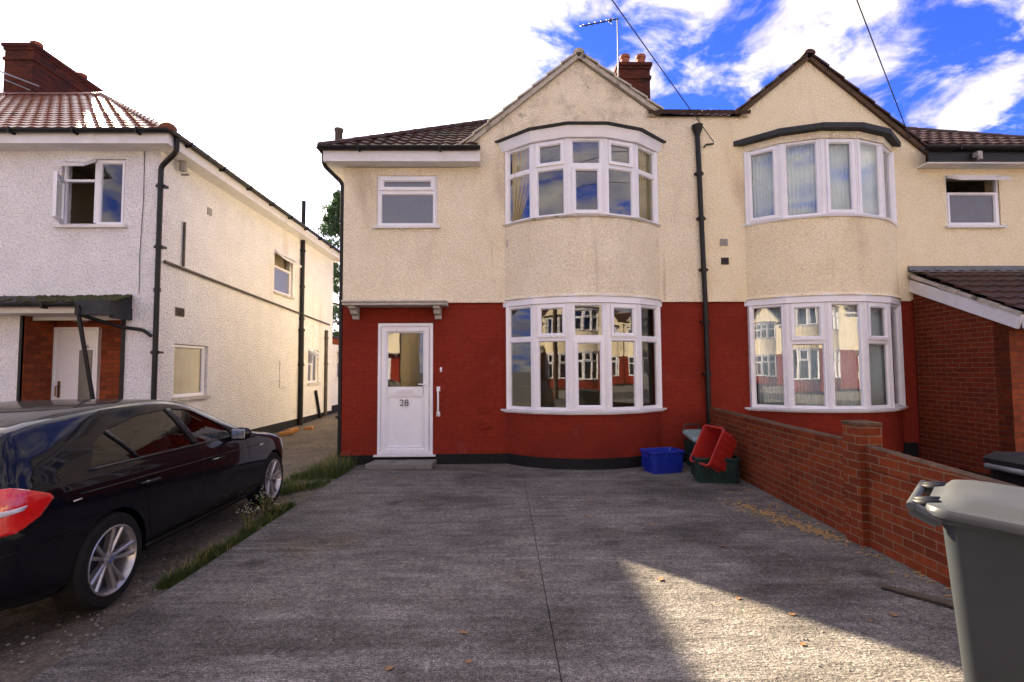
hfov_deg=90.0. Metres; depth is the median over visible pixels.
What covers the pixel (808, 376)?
net curtain
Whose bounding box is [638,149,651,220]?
curtain
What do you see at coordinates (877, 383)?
net curtain
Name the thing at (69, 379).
front door
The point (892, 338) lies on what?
bay window
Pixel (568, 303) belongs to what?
bay window
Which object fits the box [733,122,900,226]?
bay window
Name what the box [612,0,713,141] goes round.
overhead cable
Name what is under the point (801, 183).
net curtain
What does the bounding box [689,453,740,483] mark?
recycling box
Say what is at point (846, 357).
net curtain
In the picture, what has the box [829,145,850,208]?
net curtain
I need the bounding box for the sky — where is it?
[0,0,1023,335]
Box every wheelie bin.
[905,480,1023,681]
[983,452,1023,486]
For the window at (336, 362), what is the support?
in the house at (144, 254)
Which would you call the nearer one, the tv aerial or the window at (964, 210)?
the window at (964, 210)
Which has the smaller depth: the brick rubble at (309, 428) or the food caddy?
the food caddy
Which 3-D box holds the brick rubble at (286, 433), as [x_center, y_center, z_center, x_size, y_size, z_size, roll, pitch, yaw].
[-5.337,2.180,12.115,0.318,0.110,0.160,1,-3,-24]
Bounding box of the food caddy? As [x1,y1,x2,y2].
[682,423,700,465]
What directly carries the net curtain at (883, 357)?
hanging from the house at (928, 259)
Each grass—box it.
[152,451,363,590]
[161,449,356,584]
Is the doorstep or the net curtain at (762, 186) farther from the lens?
the net curtain at (762, 186)
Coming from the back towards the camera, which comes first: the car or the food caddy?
the food caddy
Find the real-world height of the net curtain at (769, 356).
1.700 m
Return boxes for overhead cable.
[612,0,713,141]
[856,0,909,137]
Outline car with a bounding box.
[0,399,282,611]
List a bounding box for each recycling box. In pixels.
[639,447,684,473]
[689,424,736,472]
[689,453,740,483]
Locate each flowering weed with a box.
[236,504,259,526]
[249,485,279,517]
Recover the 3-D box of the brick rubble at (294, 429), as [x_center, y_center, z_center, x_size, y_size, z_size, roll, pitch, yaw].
[-5.446,2.213,12.712,0.160,0.102,0.239,-2,-4,32]
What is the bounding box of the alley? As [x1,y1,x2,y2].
[0,412,337,681]
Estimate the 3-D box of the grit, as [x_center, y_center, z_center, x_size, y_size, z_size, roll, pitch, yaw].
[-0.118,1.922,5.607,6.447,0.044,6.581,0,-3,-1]
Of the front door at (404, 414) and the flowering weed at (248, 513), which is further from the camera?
the front door at (404, 414)
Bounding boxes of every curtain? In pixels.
[512,150,529,221]
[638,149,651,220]
[751,152,773,217]
[756,307,783,404]
[786,144,816,214]
[793,308,823,405]
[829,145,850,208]
[832,305,860,405]
[860,145,876,214]
[869,308,885,404]
[874,148,877,214]
[881,308,885,403]
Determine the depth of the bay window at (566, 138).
8.51 m
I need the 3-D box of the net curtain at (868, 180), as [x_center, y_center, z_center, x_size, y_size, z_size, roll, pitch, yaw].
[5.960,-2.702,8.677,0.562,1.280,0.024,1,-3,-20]
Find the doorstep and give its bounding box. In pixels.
[365,459,436,468]
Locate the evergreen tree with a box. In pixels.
[317,190,340,336]
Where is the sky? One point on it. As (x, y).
(255, 85)
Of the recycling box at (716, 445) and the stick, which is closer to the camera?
the stick
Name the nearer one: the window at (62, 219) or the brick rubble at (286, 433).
the window at (62, 219)
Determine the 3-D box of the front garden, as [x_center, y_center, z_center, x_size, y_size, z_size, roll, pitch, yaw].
[9.738,1.812,4.463,12.400,0.001,8.800,0,-3,-1]
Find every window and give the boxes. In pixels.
[51,159,127,227]
[171,344,209,400]
[273,249,301,299]
[307,349,322,384]
[335,351,337,378]
[373,176,439,228]
[494,121,666,226]
[501,295,666,414]
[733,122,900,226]
[744,294,907,412]
[945,175,1011,227]
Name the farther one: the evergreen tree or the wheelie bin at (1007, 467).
the evergreen tree
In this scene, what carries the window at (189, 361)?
in the house at (144, 254)
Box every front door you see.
[51,327,101,399]
[373,323,435,456]
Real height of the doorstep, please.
0.085 m
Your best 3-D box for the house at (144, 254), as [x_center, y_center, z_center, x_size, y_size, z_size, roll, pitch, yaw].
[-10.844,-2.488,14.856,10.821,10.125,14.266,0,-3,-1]
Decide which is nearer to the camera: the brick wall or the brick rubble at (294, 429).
the brick wall
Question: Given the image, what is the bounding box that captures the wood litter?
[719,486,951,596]
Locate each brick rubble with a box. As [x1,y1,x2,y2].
[279,430,293,435]
[287,428,298,431]
[304,426,313,429]
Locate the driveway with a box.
[28,462,963,681]
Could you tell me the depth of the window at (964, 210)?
9.09 m
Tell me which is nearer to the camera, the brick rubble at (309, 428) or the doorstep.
the doorstep
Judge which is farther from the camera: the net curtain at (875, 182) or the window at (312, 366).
the window at (312, 366)
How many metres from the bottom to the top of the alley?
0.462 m
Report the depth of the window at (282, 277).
13.12 m
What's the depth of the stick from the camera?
3.52 m
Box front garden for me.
[953,467,990,477]
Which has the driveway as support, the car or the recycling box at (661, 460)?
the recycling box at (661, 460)
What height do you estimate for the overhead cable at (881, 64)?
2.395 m
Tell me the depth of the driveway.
3.61 m
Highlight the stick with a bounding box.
[880,583,953,608]
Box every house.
[0,40,339,433]
[315,47,713,469]
[660,48,1023,474]
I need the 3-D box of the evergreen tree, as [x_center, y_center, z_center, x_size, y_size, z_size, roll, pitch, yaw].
[-8.598,-2.348,25.653,6.162,10.816,6.757,0,-3,-1]
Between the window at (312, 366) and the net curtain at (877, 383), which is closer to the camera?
the net curtain at (877, 383)
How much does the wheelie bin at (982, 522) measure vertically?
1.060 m
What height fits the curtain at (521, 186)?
1.262 m
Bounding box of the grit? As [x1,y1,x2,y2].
[6,466,953,681]
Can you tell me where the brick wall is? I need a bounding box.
[709,407,1023,587]
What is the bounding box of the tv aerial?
[581,13,618,76]
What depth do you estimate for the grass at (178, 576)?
5.71 m
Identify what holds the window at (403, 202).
in the house at (563, 322)
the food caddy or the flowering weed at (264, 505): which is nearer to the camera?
the flowering weed at (264, 505)
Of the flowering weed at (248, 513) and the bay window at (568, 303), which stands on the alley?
the flowering weed at (248, 513)
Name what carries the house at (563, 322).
on the ground
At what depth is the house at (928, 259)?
8.74 m

